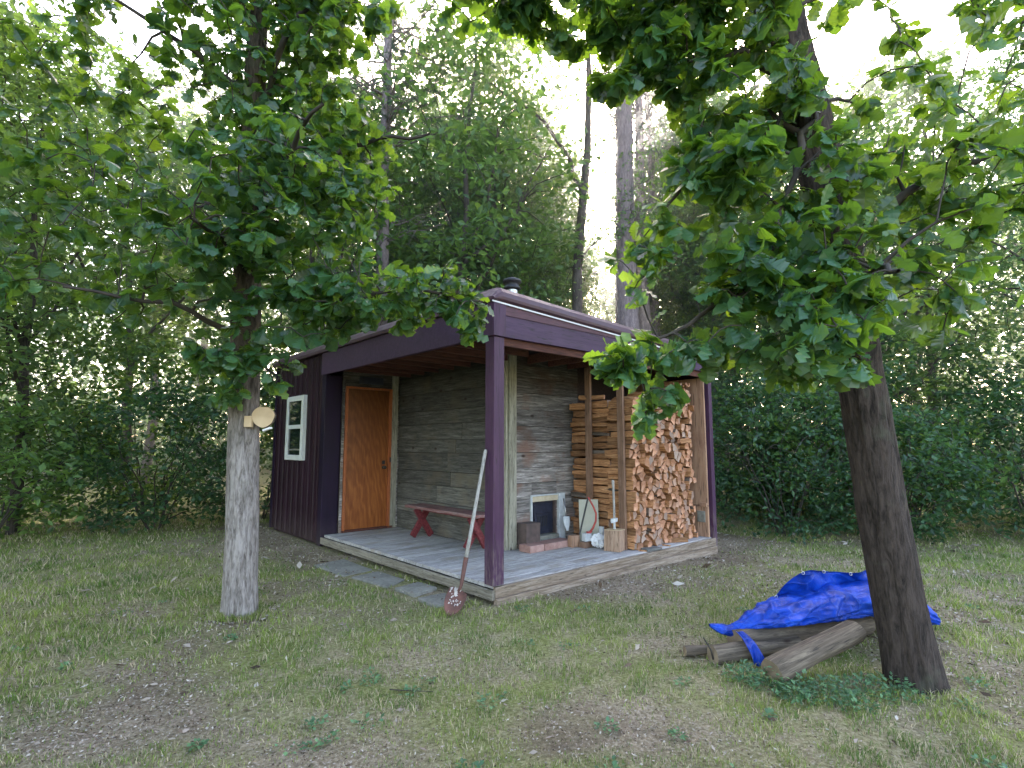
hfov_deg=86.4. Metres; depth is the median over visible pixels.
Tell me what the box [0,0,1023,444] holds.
sky
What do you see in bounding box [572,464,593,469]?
split log
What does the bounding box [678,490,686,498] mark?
split log
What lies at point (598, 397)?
split log
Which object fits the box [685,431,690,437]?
split log
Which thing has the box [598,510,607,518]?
split log
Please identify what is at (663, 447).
split log
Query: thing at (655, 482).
split log
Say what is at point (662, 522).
split log
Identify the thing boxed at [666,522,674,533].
split log
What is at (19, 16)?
leafy tree
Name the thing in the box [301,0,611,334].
leafy tree
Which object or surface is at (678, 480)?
split log
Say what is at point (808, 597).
tarpaulin
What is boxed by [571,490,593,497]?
split log
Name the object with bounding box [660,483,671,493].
split log
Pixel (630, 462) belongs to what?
split log
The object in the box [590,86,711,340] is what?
pine tree
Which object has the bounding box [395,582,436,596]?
paving slab
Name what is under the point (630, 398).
split log
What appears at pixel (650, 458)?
split log
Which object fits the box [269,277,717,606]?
sauna shed
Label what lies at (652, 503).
split log
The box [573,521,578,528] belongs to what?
split log
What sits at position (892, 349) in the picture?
leafy tree
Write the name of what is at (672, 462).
split log
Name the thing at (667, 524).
split log
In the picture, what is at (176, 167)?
leafy tree
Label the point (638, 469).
split log
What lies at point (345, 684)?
lawn weed
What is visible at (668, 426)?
split log
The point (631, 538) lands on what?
split log
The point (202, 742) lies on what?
lawn weed
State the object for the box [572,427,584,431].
split log
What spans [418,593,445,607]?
paving slab
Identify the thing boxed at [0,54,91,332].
leafy tree
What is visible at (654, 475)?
split log
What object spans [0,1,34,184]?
leafy tree
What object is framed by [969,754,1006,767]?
lawn weed
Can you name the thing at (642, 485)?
split log
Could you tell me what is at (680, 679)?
lawn weed
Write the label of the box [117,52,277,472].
leafy tree
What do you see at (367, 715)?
lawn weed
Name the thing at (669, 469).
split log
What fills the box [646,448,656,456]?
split log
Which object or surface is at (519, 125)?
leafy tree
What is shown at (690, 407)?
split log
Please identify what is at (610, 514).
split log
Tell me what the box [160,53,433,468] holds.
leafy tree
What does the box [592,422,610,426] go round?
split log
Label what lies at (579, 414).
split log
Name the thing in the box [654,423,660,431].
split log
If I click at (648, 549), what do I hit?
flat slat
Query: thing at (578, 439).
split log
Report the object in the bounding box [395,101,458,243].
leafy tree
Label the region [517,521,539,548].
sooty block
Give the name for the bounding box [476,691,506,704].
lawn weed
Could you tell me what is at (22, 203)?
leafy tree
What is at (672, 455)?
split log
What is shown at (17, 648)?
lawn weed
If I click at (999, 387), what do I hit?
shrub
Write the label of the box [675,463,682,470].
split log
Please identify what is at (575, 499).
split log
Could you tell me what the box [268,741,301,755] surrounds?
lawn weed
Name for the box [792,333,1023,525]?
shrub
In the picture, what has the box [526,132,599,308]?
leafy tree
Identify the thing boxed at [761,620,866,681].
old log
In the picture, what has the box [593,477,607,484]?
split log
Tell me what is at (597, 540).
crumpled paper
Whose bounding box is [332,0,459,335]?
leafy tree
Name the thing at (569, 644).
lawn weed
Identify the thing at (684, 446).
split log
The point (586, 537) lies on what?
pale brick
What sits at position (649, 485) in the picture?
split log
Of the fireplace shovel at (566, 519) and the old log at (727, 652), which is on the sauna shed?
the fireplace shovel at (566, 519)
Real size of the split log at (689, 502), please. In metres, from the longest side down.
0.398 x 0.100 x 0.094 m
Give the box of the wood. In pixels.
[0,168,1023,477]
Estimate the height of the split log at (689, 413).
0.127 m
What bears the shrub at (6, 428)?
on the ground at (544, 718)
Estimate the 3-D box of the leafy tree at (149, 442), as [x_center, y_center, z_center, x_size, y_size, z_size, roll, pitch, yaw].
[-11.843,-3.157,18.738,6.162,13.681,6.578,-4,-7,31]
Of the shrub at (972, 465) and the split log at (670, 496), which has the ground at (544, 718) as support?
the shrub at (972, 465)
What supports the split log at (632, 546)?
on the sauna shed
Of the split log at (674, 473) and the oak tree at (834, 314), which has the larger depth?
the split log at (674, 473)
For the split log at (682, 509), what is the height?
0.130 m
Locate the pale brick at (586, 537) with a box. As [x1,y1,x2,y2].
[582,533,591,541]
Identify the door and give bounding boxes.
[344,388,388,529]
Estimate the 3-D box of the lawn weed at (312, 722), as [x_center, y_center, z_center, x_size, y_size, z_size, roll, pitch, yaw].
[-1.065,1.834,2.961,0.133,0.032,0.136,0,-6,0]
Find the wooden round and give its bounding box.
[244,407,275,430]
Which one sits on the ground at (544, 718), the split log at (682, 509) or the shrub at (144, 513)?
the shrub at (144, 513)
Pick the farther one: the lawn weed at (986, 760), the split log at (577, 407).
the split log at (577, 407)
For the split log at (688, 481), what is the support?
on the split log at (681, 487)
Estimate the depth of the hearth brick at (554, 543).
7.06 m
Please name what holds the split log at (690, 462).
on the split log
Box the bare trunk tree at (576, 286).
[443,0,693,312]
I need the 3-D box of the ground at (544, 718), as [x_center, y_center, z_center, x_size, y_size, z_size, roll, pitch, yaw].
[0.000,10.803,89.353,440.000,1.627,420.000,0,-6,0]
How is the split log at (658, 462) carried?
on the split log at (659, 469)
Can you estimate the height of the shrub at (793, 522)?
3.156 m
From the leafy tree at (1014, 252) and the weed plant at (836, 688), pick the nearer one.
the weed plant at (836, 688)
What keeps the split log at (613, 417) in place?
on the split log at (611, 427)
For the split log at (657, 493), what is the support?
on the split log
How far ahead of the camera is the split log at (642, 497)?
7.14 m
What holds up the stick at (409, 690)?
on the ground at (544, 718)
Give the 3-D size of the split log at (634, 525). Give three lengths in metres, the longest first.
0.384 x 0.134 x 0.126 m
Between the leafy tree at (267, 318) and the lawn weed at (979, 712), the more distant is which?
the leafy tree at (267, 318)
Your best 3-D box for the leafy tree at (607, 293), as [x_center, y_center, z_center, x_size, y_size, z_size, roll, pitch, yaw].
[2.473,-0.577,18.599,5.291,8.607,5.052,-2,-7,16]
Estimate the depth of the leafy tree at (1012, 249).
18.11 m
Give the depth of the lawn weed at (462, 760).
2.55 m
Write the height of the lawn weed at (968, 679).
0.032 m
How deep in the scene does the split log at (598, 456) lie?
7.44 m
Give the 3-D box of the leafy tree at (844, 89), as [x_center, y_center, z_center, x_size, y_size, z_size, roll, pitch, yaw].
[13.299,-4.712,24.528,7.551,18.097,7.283,-2,-7,15]
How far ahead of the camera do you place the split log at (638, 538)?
6.98 m
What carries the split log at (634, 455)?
on the split log at (630, 462)
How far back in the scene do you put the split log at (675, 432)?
7.70 m
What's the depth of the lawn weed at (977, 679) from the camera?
3.49 m
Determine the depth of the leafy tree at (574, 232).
20.80 m
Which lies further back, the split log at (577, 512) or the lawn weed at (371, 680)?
the split log at (577, 512)
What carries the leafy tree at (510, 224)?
on the ground at (544, 718)
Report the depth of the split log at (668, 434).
7.61 m
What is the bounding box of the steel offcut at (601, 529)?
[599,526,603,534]
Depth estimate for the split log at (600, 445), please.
7.50 m
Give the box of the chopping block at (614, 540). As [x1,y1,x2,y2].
[604,528,624,551]
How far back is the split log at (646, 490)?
7.15 m
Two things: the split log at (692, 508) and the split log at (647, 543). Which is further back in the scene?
the split log at (692, 508)
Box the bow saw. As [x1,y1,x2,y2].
[579,497,596,534]
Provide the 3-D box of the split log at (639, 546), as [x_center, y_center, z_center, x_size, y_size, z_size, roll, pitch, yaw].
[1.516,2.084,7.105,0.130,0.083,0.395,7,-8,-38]
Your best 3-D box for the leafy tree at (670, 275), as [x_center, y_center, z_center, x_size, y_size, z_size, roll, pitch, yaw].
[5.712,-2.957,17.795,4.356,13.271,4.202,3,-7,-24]
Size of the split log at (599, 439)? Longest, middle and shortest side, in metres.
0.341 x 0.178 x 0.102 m
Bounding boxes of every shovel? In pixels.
[444,449,486,615]
[563,498,569,530]
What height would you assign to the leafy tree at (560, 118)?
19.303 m
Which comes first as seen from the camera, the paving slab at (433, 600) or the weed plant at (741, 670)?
the weed plant at (741, 670)
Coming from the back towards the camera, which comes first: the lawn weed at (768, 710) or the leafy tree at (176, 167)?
the leafy tree at (176, 167)
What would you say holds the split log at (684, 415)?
on the split log
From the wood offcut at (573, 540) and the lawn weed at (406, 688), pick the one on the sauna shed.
the wood offcut at (573, 540)
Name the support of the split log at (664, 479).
on the split log at (667, 487)
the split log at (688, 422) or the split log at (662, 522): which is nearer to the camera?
the split log at (662, 522)
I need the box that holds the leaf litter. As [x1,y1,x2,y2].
[0,498,1023,767]
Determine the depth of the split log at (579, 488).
7.69 m
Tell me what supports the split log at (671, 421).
on the split log
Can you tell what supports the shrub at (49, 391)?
on the ground at (544, 718)
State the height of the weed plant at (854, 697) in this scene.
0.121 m
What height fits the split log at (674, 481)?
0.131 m
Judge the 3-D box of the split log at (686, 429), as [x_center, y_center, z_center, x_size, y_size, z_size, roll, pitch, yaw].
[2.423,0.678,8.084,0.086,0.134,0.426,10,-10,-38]
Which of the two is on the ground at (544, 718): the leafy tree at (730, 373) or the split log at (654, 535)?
the leafy tree at (730, 373)
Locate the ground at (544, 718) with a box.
[0,446,1023,767]
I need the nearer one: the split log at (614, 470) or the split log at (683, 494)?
the split log at (614, 470)
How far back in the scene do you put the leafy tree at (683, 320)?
15.29 m
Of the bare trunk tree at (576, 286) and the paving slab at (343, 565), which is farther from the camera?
the bare trunk tree at (576, 286)
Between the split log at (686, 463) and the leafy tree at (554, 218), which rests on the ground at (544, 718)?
the leafy tree at (554, 218)
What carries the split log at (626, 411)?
on the split log at (613, 417)
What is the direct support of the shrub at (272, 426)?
on the ground at (544, 718)
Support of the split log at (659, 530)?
on the split log at (657, 541)
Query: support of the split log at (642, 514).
on the split log at (645, 521)
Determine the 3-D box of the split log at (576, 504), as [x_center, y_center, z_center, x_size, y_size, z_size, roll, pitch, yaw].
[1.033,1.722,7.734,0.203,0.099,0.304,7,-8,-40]
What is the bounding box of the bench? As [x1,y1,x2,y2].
[405,503,484,548]
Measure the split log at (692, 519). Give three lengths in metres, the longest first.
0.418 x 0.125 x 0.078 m
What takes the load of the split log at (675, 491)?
on the split log at (670, 496)
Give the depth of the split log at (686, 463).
7.83 m
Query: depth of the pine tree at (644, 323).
15.81 m
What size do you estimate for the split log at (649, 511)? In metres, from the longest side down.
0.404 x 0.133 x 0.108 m
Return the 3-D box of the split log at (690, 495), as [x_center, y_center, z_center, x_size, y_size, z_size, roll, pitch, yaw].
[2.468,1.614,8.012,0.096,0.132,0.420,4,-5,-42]
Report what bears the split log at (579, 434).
on the split log at (578, 439)
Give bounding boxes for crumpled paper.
[590,533,603,547]
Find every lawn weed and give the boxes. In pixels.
[8,645,27,652]
[51,661,74,670]
[187,738,209,751]
[224,633,238,640]
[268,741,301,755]
[299,740,321,750]
[303,714,328,729]
[315,729,339,745]
[339,679,355,692]
[350,712,384,728]
[359,674,383,685]
[363,666,379,676]
[399,683,420,697]
[455,758,483,767]
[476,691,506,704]
[477,697,500,708]
[559,640,579,649]
[594,716,619,732]
[594,755,623,767]
[667,726,688,740]
[673,676,691,685]
[761,707,778,717]
[953,697,988,714]
[963,674,988,686]
[965,676,990,686]
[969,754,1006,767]
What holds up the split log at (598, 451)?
on the split log at (598, 456)
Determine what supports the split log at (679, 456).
on the split log
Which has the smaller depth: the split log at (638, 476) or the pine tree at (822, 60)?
the split log at (638, 476)
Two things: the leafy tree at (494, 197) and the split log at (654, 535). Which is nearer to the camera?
the split log at (654, 535)
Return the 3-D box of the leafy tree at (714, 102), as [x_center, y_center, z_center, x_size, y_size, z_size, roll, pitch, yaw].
[6.914,-2.748,14.654,5.602,12.225,5.809,-1,-6,9]
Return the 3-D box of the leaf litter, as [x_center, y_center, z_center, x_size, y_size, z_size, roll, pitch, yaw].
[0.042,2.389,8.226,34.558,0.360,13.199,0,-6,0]
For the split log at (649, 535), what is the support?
on the split log
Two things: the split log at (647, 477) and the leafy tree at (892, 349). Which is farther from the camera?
the leafy tree at (892, 349)
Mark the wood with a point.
(268, 462)
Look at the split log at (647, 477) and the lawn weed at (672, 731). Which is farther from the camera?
the split log at (647, 477)
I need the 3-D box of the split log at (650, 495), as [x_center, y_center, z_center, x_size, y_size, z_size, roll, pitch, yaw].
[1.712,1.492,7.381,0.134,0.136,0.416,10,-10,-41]
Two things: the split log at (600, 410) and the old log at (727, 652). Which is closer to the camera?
the old log at (727, 652)
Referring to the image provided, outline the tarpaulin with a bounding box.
[709,570,940,665]
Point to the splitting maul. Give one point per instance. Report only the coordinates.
(614, 520)
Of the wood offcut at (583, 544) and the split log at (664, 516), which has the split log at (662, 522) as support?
the split log at (664, 516)
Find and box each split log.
[569,403,584,410]
[570,421,584,427]
[570,450,585,456]
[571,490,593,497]
[571,516,578,521]
[572,418,584,421]
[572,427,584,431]
[572,432,593,435]
[572,436,593,442]
[572,443,593,449]
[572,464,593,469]
[572,470,585,474]
[572,497,585,501]
[573,411,594,417]
[573,479,585,485]
[573,502,578,507]
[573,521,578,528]
[574,458,585,460]
[574,461,585,464]
[574,474,593,478]
[574,485,585,490]
[574,508,578,515]
[578,395,604,399]
[592,400,610,408]
[592,408,610,412]
[592,412,608,418]
[592,417,613,422]
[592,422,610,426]
[592,427,608,431]
[592,432,610,435]
[592,436,606,442]
[592,442,610,448]
[592,449,610,453]
[592,454,611,459]
[593,459,611,466]
[593,467,607,472]
[593,472,608,477]
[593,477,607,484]
[593,485,608,493]
[593,492,608,498]
[593,498,609,503]
[598,503,609,511]
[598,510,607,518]
[599,518,611,526]
[604,449,632,457]
[606,443,634,449]
[607,412,633,421]
[607,422,632,431]
[607,436,634,443]
[607,479,636,489]
[607,509,631,520]
[608,400,634,408]
[608,465,635,474]
[608,474,636,482]
[609,408,635,414]
[609,491,639,502]
[610,502,637,510]
[611,397,638,403]
[611,431,633,437]
[611,453,637,458]
[611,458,639,467]
[612,520,638,529]
[612,527,638,535]
[627,392,643,395]
[627,535,636,542]
[627,542,636,549]
[628,511,636,518]
[631,515,642,525]
[631,534,640,542]
[632,445,639,452]
[633,481,639,491]
[634,473,642,480]
[634,543,643,549]
[635,466,640,473]
[636,443,648,452]
[636,481,645,492]
[636,503,642,513]
[637,510,645,517]
[638,457,649,467]
[638,488,649,493]
[638,501,646,508]
[638,533,645,542]
[639,493,646,501]
[641,525,646,530]
[643,462,653,471]
[643,479,652,489]
[643,517,648,525]
[643,540,651,546]
[644,475,652,482]
[645,456,652,464]
[645,507,652,516]
[645,532,653,538]
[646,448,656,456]
[646,470,659,479]
[646,490,653,500]
[646,515,653,524]
[646,525,654,533]
[647,499,656,508]
[651,479,658,487]
[651,530,656,539]
[652,522,660,529]
[652,536,660,545]
[653,458,660,467]
[653,488,660,496]
[653,513,658,523]
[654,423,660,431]
[655,467,662,473]
[657,492,665,498]
[657,527,662,535]
[658,436,664,442]
[658,480,663,488]
[659,443,668,451]
[660,473,667,482]
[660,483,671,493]
[660,507,667,512]
[660,520,665,527]
[661,422,672,431]
[661,431,673,438]
[661,492,675,499]
[661,534,667,542]
[662,512,666,519]
[663,457,669,466]
[664,521,670,528]
[665,500,671,506]
[665,513,674,520]
[666,417,674,424]
[666,466,671,473]
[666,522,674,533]
[667,451,678,460]
[668,442,676,450]
[668,533,678,537]
[669,459,675,465]
[669,501,675,509]
[669,519,681,527]
[670,471,677,476]
[670,537,687,542]
[671,478,676,485]
[671,487,678,497]
[672,429,677,437]
[672,495,680,501]
[672,508,680,515]
[673,474,680,484]
[675,424,684,430]
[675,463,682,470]
[676,452,681,461]
[677,439,691,442]
[677,471,685,480]
[677,483,685,491]
[678,450,685,459]
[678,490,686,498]
[678,525,685,533]
[679,443,688,449]
[679,506,684,514]
[680,419,691,425]
[681,411,687,417]
[681,460,689,466]
[681,504,688,511]
[683,521,688,530]
[683,530,692,538]
[684,425,688,432]
[684,459,691,467]
[684,468,692,477]
[684,477,691,484]
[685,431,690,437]
[686,410,691,417]
[686,490,693,499]
[687,405,693,410]
[687,500,691,505]
[687,515,694,523]
[690,506,695,511]
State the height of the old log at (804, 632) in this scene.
0.183 m
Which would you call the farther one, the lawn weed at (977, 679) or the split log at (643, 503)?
the split log at (643, 503)
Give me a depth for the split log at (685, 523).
7.76 m
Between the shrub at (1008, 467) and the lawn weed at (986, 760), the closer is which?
the lawn weed at (986, 760)
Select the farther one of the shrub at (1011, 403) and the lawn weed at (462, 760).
the shrub at (1011, 403)
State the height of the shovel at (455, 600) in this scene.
1.461 m
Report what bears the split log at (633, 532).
on the split log at (631, 538)
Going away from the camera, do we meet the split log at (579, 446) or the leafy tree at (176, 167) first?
the split log at (579, 446)
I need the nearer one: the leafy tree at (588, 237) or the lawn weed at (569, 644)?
the lawn weed at (569, 644)
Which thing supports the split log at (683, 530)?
on the split log
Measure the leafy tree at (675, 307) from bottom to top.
14.975 m
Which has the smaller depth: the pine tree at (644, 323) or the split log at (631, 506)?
the split log at (631, 506)
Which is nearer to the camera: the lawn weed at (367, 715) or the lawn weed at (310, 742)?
the lawn weed at (310, 742)
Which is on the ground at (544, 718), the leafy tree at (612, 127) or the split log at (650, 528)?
the leafy tree at (612, 127)
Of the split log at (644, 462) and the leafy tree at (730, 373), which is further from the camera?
the leafy tree at (730, 373)
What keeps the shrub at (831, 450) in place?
on the ground at (544, 718)
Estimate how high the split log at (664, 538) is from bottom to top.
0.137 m
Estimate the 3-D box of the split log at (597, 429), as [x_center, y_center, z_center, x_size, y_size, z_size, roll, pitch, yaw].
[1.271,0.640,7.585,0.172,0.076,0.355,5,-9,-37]
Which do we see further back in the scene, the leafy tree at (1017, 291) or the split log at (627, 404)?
the leafy tree at (1017, 291)
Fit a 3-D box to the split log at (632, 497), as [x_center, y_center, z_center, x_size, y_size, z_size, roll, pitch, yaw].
[1.463,1.468,7.113,0.093,0.152,0.416,3,-7,-45]
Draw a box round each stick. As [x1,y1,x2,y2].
[389,689,432,691]
[703,637,713,659]
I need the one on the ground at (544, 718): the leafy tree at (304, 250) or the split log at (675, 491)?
the leafy tree at (304, 250)
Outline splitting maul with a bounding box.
[611,480,617,528]
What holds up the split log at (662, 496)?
on the split log
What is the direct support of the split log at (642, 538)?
on the split log at (639, 546)
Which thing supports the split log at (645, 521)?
on the split log at (644, 527)
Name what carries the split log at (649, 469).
on the split log
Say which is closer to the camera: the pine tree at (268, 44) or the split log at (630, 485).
the split log at (630, 485)
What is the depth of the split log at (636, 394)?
7.66 m
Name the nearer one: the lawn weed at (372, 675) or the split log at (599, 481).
the lawn weed at (372, 675)
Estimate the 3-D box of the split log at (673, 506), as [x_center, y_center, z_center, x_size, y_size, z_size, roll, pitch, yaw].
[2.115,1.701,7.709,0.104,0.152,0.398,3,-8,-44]
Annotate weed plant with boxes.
[721,659,765,683]
[744,666,795,694]
[774,680,820,707]
[775,668,831,700]
[804,674,865,706]
[829,671,898,704]
[830,688,879,715]
[859,670,928,703]
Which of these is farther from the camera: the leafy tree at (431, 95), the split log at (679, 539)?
the leafy tree at (431, 95)
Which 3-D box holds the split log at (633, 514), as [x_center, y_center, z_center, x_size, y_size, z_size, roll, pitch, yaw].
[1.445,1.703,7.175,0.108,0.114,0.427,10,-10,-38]
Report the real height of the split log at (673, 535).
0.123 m
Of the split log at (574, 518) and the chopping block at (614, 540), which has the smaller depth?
the chopping block at (614, 540)
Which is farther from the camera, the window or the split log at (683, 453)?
the window
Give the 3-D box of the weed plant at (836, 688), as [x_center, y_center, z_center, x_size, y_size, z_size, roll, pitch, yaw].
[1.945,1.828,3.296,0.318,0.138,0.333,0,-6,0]
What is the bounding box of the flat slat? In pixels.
[641,546,661,551]
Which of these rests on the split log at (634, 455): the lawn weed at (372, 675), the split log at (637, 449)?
the split log at (637, 449)
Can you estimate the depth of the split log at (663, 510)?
7.43 m
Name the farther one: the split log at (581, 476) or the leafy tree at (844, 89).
the leafy tree at (844, 89)
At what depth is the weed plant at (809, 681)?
3.34 m
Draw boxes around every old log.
[683,644,714,655]
[707,636,801,664]
[727,616,875,641]
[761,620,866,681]
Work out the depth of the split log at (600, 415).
7.51 m
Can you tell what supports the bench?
on the sauna shed
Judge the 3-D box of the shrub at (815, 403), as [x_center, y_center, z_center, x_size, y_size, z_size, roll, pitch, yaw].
[5.484,0.763,11.371,3.390,4.138,3.373,-4,-7,29]
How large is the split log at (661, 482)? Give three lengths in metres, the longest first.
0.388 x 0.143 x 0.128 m
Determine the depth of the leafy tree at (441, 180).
16.00 m
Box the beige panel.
[579,499,598,540]
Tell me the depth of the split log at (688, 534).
7.74 m
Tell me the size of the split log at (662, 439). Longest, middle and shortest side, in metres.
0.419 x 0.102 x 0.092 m
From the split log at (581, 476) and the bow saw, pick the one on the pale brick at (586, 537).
the bow saw
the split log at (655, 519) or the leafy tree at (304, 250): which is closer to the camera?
the split log at (655, 519)
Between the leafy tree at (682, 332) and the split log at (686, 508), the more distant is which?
the leafy tree at (682, 332)
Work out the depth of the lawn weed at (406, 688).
3.33 m
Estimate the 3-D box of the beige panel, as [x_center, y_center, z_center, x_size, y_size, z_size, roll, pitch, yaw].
[1.032,1.853,7.303,0.260,0.600,0.014,0,-15,1]
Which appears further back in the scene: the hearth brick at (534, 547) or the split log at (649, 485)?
the split log at (649, 485)
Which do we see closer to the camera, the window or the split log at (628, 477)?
the split log at (628, 477)
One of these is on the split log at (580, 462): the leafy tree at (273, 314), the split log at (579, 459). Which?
the split log at (579, 459)
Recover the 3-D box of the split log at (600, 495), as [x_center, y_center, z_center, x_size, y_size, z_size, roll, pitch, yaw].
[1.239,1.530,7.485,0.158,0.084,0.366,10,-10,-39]
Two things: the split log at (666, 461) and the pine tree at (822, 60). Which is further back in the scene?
the pine tree at (822, 60)
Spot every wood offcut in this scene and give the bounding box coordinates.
[568,534,579,547]
[579,541,592,547]
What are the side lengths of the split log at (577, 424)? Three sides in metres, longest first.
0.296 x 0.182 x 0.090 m
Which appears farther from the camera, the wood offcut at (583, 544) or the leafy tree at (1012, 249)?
the leafy tree at (1012, 249)
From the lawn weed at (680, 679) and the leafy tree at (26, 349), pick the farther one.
the leafy tree at (26, 349)
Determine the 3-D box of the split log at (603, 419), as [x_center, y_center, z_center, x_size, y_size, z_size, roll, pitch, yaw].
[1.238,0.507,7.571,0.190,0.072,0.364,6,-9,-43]
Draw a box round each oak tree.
[0,0,493,619]
[438,0,1023,695]
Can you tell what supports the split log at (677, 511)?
on the split log
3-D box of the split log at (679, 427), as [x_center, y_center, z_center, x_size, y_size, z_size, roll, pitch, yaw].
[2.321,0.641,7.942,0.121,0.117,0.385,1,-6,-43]
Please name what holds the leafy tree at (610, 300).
on the ground at (544, 718)
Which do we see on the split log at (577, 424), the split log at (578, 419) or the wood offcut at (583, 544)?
the split log at (578, 419)
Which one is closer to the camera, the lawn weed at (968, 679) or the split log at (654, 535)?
the lawn weed at (968, 679)
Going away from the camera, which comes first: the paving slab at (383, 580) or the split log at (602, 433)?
the paving slab at (383, 580)
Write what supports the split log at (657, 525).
on the split log at (659, 530)
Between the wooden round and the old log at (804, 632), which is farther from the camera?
the wooden round
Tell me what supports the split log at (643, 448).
on the split log
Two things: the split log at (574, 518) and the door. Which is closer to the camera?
the split log at (574, 518)
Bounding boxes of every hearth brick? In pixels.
[519,542,543,553]
[536,538,567,550]
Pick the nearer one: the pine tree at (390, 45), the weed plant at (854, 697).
the weed plant at (854, 697)
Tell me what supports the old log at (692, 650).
on the ground at (544, 718)
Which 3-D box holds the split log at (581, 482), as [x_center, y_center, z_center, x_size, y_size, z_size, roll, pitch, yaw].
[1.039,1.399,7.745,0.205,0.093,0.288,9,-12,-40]
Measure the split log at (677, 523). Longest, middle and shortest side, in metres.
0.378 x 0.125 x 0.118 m
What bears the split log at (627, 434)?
on the split log at (628, 440)
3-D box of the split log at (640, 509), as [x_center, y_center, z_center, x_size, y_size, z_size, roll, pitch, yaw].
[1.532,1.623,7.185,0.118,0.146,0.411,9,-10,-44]
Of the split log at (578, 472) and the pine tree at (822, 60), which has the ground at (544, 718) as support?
the pine tree at (822, 60)
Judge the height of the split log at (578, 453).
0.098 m
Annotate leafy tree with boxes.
[0,0,117,376]
[0,0,189,534]
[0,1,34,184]
[0,23,65,363]
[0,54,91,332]
[1,42,230,501]
[64,90,233,484]
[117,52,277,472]
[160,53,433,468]
[230,107,417,329]
[263,72,405,351]
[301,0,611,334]
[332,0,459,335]
[389,98,541,295]
[391,30,508,281]
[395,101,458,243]
[402,56,595,305]
[425,141,568,303]
[447,38,570,304]
[496,76,607,307]
[496,111,610,316]
[499,155,587,306]
[515,151,604,316]
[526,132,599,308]
[533,239,615,322]
[585,194,747,377]
[598,53,756,335]
[633,103,719,341]
[646,199,770,498]
[658,72,889,483]
[658,131,783,470]
[658,199,756,384]
[661,155,786,480]
[751,81,1022,476]
[761,65,880,463]
[840,33,1023,501]
[866,182,998,449]
[951,37,1023,429]
[962,181,1023,363]
[999,208,1023,366]
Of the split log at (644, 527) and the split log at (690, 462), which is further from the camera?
the split log at (690, 462)
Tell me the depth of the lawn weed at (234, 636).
4.26 m
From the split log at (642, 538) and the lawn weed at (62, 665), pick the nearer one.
the lawn weed at (62, 665)
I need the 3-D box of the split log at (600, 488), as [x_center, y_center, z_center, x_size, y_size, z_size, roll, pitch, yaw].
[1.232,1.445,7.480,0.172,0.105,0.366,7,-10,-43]
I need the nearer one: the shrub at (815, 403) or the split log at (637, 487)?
the split log at (637, 487)
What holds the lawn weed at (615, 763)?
on the ground at (544, 718)
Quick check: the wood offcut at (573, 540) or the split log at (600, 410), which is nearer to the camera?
the wood offcut at (573, 540)
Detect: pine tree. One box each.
[159,0,301,322]
[281,0,485,325]
[502,0,728,328]
[571,55,685,333]
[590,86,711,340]
[787,0,908,485]
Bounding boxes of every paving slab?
[314,559,371,576]
[352,571,403,587]
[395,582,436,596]
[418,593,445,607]
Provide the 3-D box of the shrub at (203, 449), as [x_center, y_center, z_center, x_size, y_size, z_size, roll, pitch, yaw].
[-5.173,1.319,11.431,3.691,3.293,4.262,-3,-7,27]
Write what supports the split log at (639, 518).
on the split log
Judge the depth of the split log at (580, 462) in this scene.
7.71 m
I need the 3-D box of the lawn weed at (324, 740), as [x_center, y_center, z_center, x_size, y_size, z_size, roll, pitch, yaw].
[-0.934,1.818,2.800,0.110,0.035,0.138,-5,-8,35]
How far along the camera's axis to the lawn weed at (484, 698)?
3.18 m
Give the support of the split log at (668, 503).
on the split log
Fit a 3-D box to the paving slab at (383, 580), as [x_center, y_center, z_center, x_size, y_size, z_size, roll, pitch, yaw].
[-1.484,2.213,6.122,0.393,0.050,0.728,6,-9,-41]
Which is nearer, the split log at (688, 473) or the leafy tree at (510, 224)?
the split log at (688, 473)
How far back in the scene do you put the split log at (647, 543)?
7.09 m
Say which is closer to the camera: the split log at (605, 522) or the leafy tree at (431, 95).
the split log at (605, 522)
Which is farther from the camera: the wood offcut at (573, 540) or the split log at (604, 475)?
the split log at (604, 475)
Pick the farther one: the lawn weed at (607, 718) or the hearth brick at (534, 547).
the hearth brick at (534, 547)
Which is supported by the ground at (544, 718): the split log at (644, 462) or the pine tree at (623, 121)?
the pine tree at (623, 121)
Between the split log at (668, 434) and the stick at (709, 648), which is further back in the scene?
the split log at (668, 434)
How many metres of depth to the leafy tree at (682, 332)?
18.41 m
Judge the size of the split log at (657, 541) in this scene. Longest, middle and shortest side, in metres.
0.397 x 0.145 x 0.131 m
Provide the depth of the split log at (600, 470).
7.43 m
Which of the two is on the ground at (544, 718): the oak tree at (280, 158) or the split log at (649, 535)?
the oak tree at (280, 158)
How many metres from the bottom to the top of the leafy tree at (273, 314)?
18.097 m
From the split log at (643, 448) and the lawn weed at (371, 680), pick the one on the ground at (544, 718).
the lawn weed at (371, 680)
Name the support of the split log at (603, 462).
on the split log at (600, 470)
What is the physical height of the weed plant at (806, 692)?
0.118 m
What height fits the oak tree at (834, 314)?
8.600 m
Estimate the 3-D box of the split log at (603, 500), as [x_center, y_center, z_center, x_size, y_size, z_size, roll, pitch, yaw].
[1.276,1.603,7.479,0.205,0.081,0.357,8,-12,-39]
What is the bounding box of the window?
[284,395,307,460]
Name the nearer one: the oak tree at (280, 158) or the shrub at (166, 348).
the oak tree at (280, 158)
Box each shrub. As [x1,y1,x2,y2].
[0,351,122,521]
[0,392,118,538]
[37,373,260,533]
[46,327,227,516]
[144,374,275,525]
[260,425,273,449]
[711,328,844,520]
[711,369,830,516]
[712,356,917,521]
[712,374,895,544]
[770,387,1010,545]
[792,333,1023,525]
[808,402,1023,527]
[913,351,1023,522]
[915,372,1023,538]

